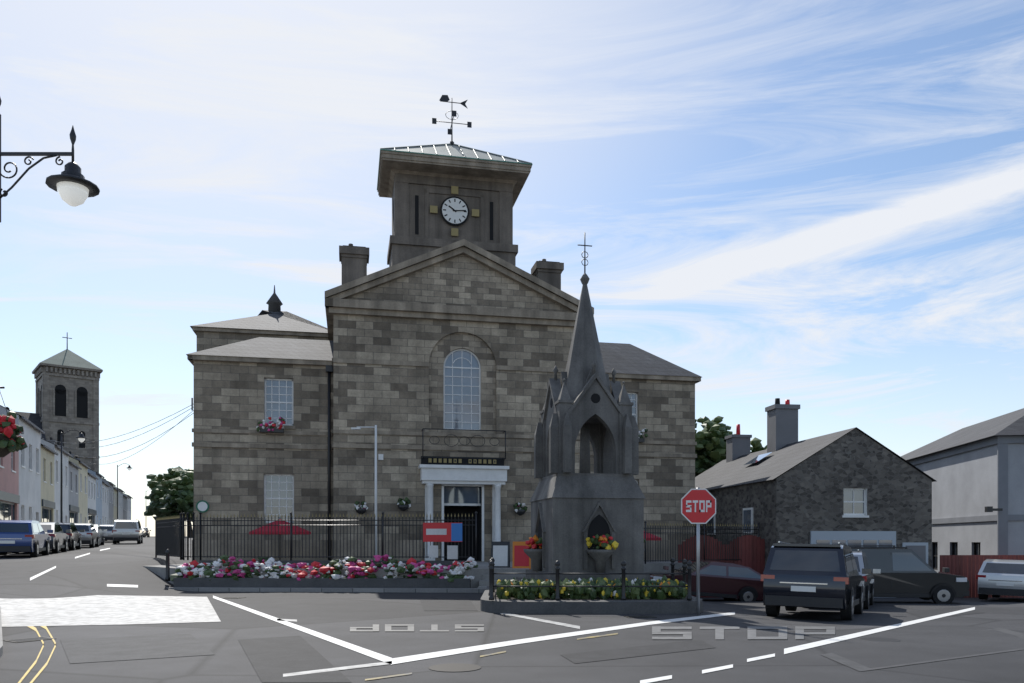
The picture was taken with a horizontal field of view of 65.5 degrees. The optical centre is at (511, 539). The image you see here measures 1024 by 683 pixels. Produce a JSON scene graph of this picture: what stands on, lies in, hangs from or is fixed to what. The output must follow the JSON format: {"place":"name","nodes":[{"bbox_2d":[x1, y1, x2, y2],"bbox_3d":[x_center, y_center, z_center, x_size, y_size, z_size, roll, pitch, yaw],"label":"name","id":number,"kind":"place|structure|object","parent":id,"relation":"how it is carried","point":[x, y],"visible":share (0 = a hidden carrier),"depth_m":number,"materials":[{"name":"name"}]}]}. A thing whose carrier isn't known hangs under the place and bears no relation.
{"place":"outdoors","nodes":[
{"label":"outdoors","id":0,"kind":"place"},
{"bbox_2d":[0,607,2,656],"bbox_3d":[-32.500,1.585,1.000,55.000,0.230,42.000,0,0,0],"label":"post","id":1,"kind":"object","parent":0,"point":[1,646],"depth_m":11.76,"materials":[{"name":"concrete"}]},
{"bbox_2d":[0,98,99,456],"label":"lamp","id":2,"kind":"object","parent":1,"relation":"on","point":[70,184],"visible":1,"depth_m":8.59,"materials":[{"name":"black metal"}]},
{"bbox_2d":[143,560,686,587],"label":"planter wall","id":3,"kind":"structure","parent":0,"point":[480,573],"depth_m":24.71,"materials":[{"name":"concrete"}]},
{"bbox_2d":[170,554,477,581],"bbox_3d":[-5.963,0.927,25.415,9.710,0.959,1.947,0,0,4],"label":"flower bed","id":4,"kind":"object","parent":3,"relation":"on","point":[411,566],"visible":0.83,"depth_m":24.81,"materials":[{"name":"multicoloured plant"}]},
{"bbox_2d":[165,425,659,580],"bbox_3d":[-2.477,-1.599,29.102,17.678,5.802,7.109,0,0,-6],"label":"street furniture","id":5,"kind":"object","parent":3,"relation":"on","point":[452,532],"visible":0.69,"depth_m":26.12,"materials":[{"name":"red paint"}]},
{"bbox_2d":[187,239,700,561],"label":"courthouse","id":6,"kind":"structure","parent":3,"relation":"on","point":[463,337],"depth_m":32.99,"materials":[{"name":"grey stone"}]},
{"bbox_2d":[56,405,193,463],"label":"wires","id":7,"kind":"object","parent":6,"relation":"attached to","point":[133,437],"visible":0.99,"depth_m":40.67,"materials":[{"name":"black metal"}]},
{"bbox_2d":[186,246,701,377],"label":"courthouse roofs","id":8,"kind":"structure","parent":6,"relation":"attached to","point":[621,358],"depth_m":36.22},
{"bbox_2d":[339,243,563,289],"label":"chimneys","id":9,"kind":"object","parent":6,"relation":"on","point":[354,260],"visible":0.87,"depth_m":35.45,"materials":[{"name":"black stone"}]},
{"bbox_2d":[256,417,647,515],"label":"hanging flower baskets","id":10,"kind":"object","parent":6,"relation":"attached to","point":[403,506],"visible":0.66,"depth_m":32.43,"materials":[{"name":"green plant"}]},
{"bbox_2d":[377,95,532,266],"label":"clock tower","id":11,"kind":"structure","parent":6,"relation":"on","point":[443,195],"depth_m":35.83,"materials":[{"name":"stone"}]},
{"bbox_2d":[421,428,505,463],"bbox_3d":[-2.007,-3.895,33.132,3.478,1.349,0.522,0,0,-12],"label":"balcony railing","id":12,"kind":"object","parent":6,"relation":"attached to","point":[460,460],"visible":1,"depth_m":33.06,"materials":[{"name":"black metal"}]},
{"bbox_2d":[155,512,759,563],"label":"railings","id":13,"kind":"object","parent":3,"relation":"on","point":[170,533],"visible":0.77,"depth_m":26.63,"materials":[{"name":"black metal"}]},
{"bbox_2d":[0,536,1023,682],"bbox_3d":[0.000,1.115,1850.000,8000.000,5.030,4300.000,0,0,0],"label":"ground","id":14,"kind":"structure","parent":0,"point":[96,571],"depth_m":13.06,"materials":[{"name":"grey asphalt"}]},
{"bbox_2d":[0,520,53,556],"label":"car","id":15,"kind":"object","parent":14,"relation":"on","point":[32,537],"visible":0.99,"depth_m":30.79,"materials":[{"name":"blue metal"}]},
{"bbox_2d":[12,522,70,552],"bbox_3d":[-22.098,-0.125,37.329,2.220,1.435,4.578,0,1,-22],"label":"car","id":16,"kind":"object","parent":14,"relation":"on","point":[59,538],"visible":0.43,"depth_m":36.45,"materials":[{"name":"grey metal"}]},
{"bbox_2d":[13,332,102,472],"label":"cathedral tower","id":17,"kind":"structure","parent":14,"relation":"on","point":[67,389],"depth_m":99.75,"materials":[{"name":"stone"}]},
{"bbox_2d":[42,438,98,523],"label":"street house","id":18,"kind":"structure","parent":14,"relation":"on","point":[92,512],"depth_m":77.39,"materials":[{"name":"white paint"}]},
{"bbox_2d":[59,522,84,549],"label":"car","id":19,"kind":"object","parent":14,"relation":"on","point":[74,539],"visible":0.43,"depth_m":41.41,"materials":[{"name":"black"}]},
{"bbox_2d":[74,523,101,547],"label":"car","id":20,"kind":"object","parent":14,"relation":"on","point":[90,535],"visible":0.43,"depth_m":46.80,"materials":[{"name":"grey metal"}]},
{"bbox_2d":[94,524,106,545],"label":"car","id":21,"kind":"object","parent":14,"relation":"on","point":[102,534],"visible":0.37,"depth_m":54.44,"materials":[{"name":"grey metal"}]},
{"bbox_2d":[100,525,113,539],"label":"car","id":22,"kind":"object","parent":14,"relation":"on","point":[108,533],"visible":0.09,"depth_m":64.96,"materials":[{"name":"silver metal"}]},
{"bbox_2d":[114,488,119,521],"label":"street house","id":23,"kind":"structure","parent":14,"relation":"on","point":[115,503],"depth_m":101.32,"materials":[{"name":"white paint"}]},
{"bbox_2d":[103,478,132,519],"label":"street house","id":24,"kind":"structure","parent":14,"relation":"on","point":[129,508],"depth_m":122.74,"materials":[{"name":"white paint"}]},
{"bbox_2d":[114,486,124,519],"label":"street house","id":25,"kind":"structure","parent":14,"relation":"on","point":[120,505],"depth_m":108.61,"materials":[{"name":"white paint"}]},
{"bbox_2d":[123,495,128,519],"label":"street house","id":26,"kind":"structure","parent":14,"relation":"on","point":[125,507],"depth_m":115.25,"materials":[{"name":"white paint"}]},
{"bbox_2d":[112,519,145,543],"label":"car","id":27,"kind":"object","parent":14,"relation":"on","point":[127,530],"visible":0.99,"depth_m":58.95,"materials":[{"name":"silver metal"}]},
{"bbox_2d":[144,527,150,536],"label":"car","id":28,"kind":"object","parent":14,"relation":"on","point":[147,533],"visible":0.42,"depth_m":116.55,"materials":[{"name":"grey metal"}]},
{"bbox_2d":[144,466,181,517],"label":"street tree","id":29,"kind":"object","parent":14,"relation":"on","point":[148,512],"depth_m":146.81,"materials":[{"name":"green plant"}]},
{"bbox_2d":[146,467,193,521],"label":"street tree","id":30,"kind":"object","parent":14,"relation":"on","point":[156,495],"visible":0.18,"depth_m":115.40,"materials":[{"name":"green plant"}]},
{"bbox_2d":[156,470,193,537],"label":"street tree","id":31,"kind":"object","parent":14,"relation":"on","point":[177,499],"visible":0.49,"depth_m":101.70,"materials":[{"name":"green plant"}]},
{"bbox_2d":[0,548,974,682],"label":"road markings","id":32,"kind":"object","parent":14,"relation":"on","point":[93,610],"visible":1,"depth_m":15.66,"materials":[{"name":"white paint"}]},
{"bbox_2d":[3,398,1023,681],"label":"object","id":33,"kind":"object","parent":14,"relation":"on","point":[273,658],"visible":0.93,"depth_m":11.69,"materials":[{"name":"stone"}]},
{"bbox_2d":[480,585,702,613],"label":"island","id":34,"kind":"structure","parent":14,"relation":"on","point":[596,605],"depth_m":17.25,"materials":[{"name":"grey stone"}]},
{"bbox_2d":[516,232,656,581],"bbox_3d":[1.945,-3.455,21.296,3.350,9.550,3.331,0,0,-12],"label":"memorial","id":35,"kind":"object","parent":34,"relation":"on","point":[593,404],"depth_m":20.34,"materials":[{"name":"grey stone"}]},
{"bbox_2d":[488,558,691,599],"bbox_3d":[1.800,0.885,18.890,4.720,0.870,2.940,0,0,0],"label":"low railing","id":36,"kind":"object","parent":34,"relation":"on","point":[687,580],"visible":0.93,"depth_m":17.47,"materials":[{"name":"black metal"}]},
{"bbox_2d":[496,575,686,599],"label":"island plants","id":37,"kind":"object","parent":34,"relation":"on","point":[602,593],"visible":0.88,"depth_m":17.77,"materials":[{"name":"green plant"}]},
{"bbox_2d":[681,488,715,614],"bbox_3d":[3.980,0.240,17.012,0.750,2.720,0.091,0,0,0],"label":"stop sign","id":38,"kind":"object","parent":14,"relation":"on","point":[698,506],"visible":1,"depth_m":16.97,"materials":[{"name":"red metal"}]},
{"bbox_2d":[650,560,762,600],"bbox_3d":[6.963,1.462,28.785,4.578,1.435,2.220,5,1,-7],"label":"maroon car","id":39,"kind":"object","parent":14,"relation":"on","point":[728,581],"visible":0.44,"depth_m":28.04,"materials":[{"name":"red metal"}]},
{"bbox_2d":[695,416,764,476],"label":"tree","id":40,"kind":"object","parent":14,"relation":"on","point":[710,447],"visible":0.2,"depth_m":46.84,"materials":[{"name":"green plant"}]},
{"bbox_2d":[695,427,935,566],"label":"stone house","id":41,"kind":"structure","parent":14,"relation":"on","point":[855,479],"depth_m":31.63,"materials":[{"name":"grey stone"}]},
{"bbox_2d":[761,535,871,619],"bbox_3d":[7.526,0.893,19.618,2.270,1.926,4.718,1,-1,28],"label":"suv","id":42,"kind":"object","parent":14,"relation":"on","point":[808,575],"visible":0.99,"depth_m":17.71,"materials":[{"name":"black metal"}]},
{"bbox_2d":[678,535,1023,597],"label":"red fences","id":43,"kind":"object","parent":14,"relation":"on","point":[752,552],"visible":0.36,"depth_m":31.70,"materials":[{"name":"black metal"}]},
{"bbox_2d":[852,549,880,608],"bbox_3d":[10.024,1.165,24.416,2.240,1.719,4.478,1,-1,27],"label":"car","id":44,"kind":"object","parent":14,"relation":"on","point":[860,558],"visible":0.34,"depth_m":22.69,"materials":[{"name":"grey metal"}]},
{"bbox_2d":[847,545,969,603],"bbox_3d":[12.886,1.163,27.169,4.448,1.919,2.280,0,2,10],"label":"car","id":45,"kind":"object","parent":14,"relation":"on","point":[905,572],"visible":0.56,"depth_m":26.27,"materials":[{"name":"grey metal"}]},
{"bbox_2d":[900,408,1023,571],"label":"grey building","id":46,"kind":"structure","parent":14,"relation":"on","point":[975,472],"depth_m":35.33,"materials":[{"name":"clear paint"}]},
{"bbox_2d":[976,559,1023,599],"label":"white car","id":47,"kind":"object","parent":14,"relation":"on","point":[997,578],"visible":1,"depth_m":27.58,"materials":[{"name":"grey metal"}]},
{"bbox_2d":[0,0,1023,535],"label":"sky","id":48,"kind":"structure","parent":0,"point":[816,205],"materials":[{"name":"blue"}]},
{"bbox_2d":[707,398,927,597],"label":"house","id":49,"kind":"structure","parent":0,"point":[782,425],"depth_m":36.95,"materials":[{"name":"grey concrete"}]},
{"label":"street pavements","id":50,"kind":"structure","parent":0,"visible":0},
{"bbox_2d":[0,432,23,519],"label":"street house","id":51,"kind":"structure","parent":50,"relation":"on","point":[9,488],"depth_m":42.05,"materials":[{"name":"pink paint"}]},
{"bbox_2d":[0,405,44,521],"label":"street house","id":52,"kind":"structure","parent":50,"relation":"on","point":[30,480],"depth_m":47.32,"materials":[{"name":"white paint"}]},
{"bbox_2d":[6,407,71,521],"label":"street house","id":53,"kind":"structure","parent":50,"relation":"on","point":[57,465],"depth_m":57.84,"materials":[{"name":"white paint"}]},
{"bbox_2d":[41,444,57,521],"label":"street house","id":54,"kind":"structure","parent":50,"relation":"on","point":[47,486],"depth_m":52.97,"materials":[{"name":"white paint"}]},
{"bbox_2d":[41,433,90,522],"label":"street house","id":55,"kind":"structure","parent":50,"relation":"on","point":[83,495],"depth_m":70.88,"materials":[{"name":"white paint"}]},
{"bbox_2d":[60,430,86,521],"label":"street lamp","id":56,"kind":"object","parent":50,"relation":"on","point":[81,438],"visible":0.88,"depth_m":54.03,"materials":[{"name":"black metal"}]},
{"bbox_2d":[69,461,81,522],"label":"street house","id":57,"kind":"structure","parent":50,"relation":"on","point":[74,493],"depth_m":65.17,"materials":[{"name":"white paint"}]},
{"bbox_2d":[46,437,104,524],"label":"street house","id":58,"kind":"structure","parent":50,"relation":"on","point":[99,476],"depth_m":82.50,"materials":[{"name":"white paint"}]},
{"bbox_2d":[69,451,115,524],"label":"street house","id":59,"kind":"structure","parent":50,"relation":"on","point":[111,504],"depth_m":96.16,"materials":[{"name":"blue paint"}]},
{"bbox_2d":[102,481,110,524],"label":"street house","id":60,"kind":"structure","parent":50,"relation":"on","point":[105,503],"depth_m":89.33,"materials":[{"name":"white paint"}]},
{"bbox_2d":[117,463,130,518],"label":"street lamp","id":61,"kind":"object","parent":50,"relation":"on","point":[129,468],"visible":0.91,"depth_m":95.74,"materials":[{"name":"black metal"}]}
]}

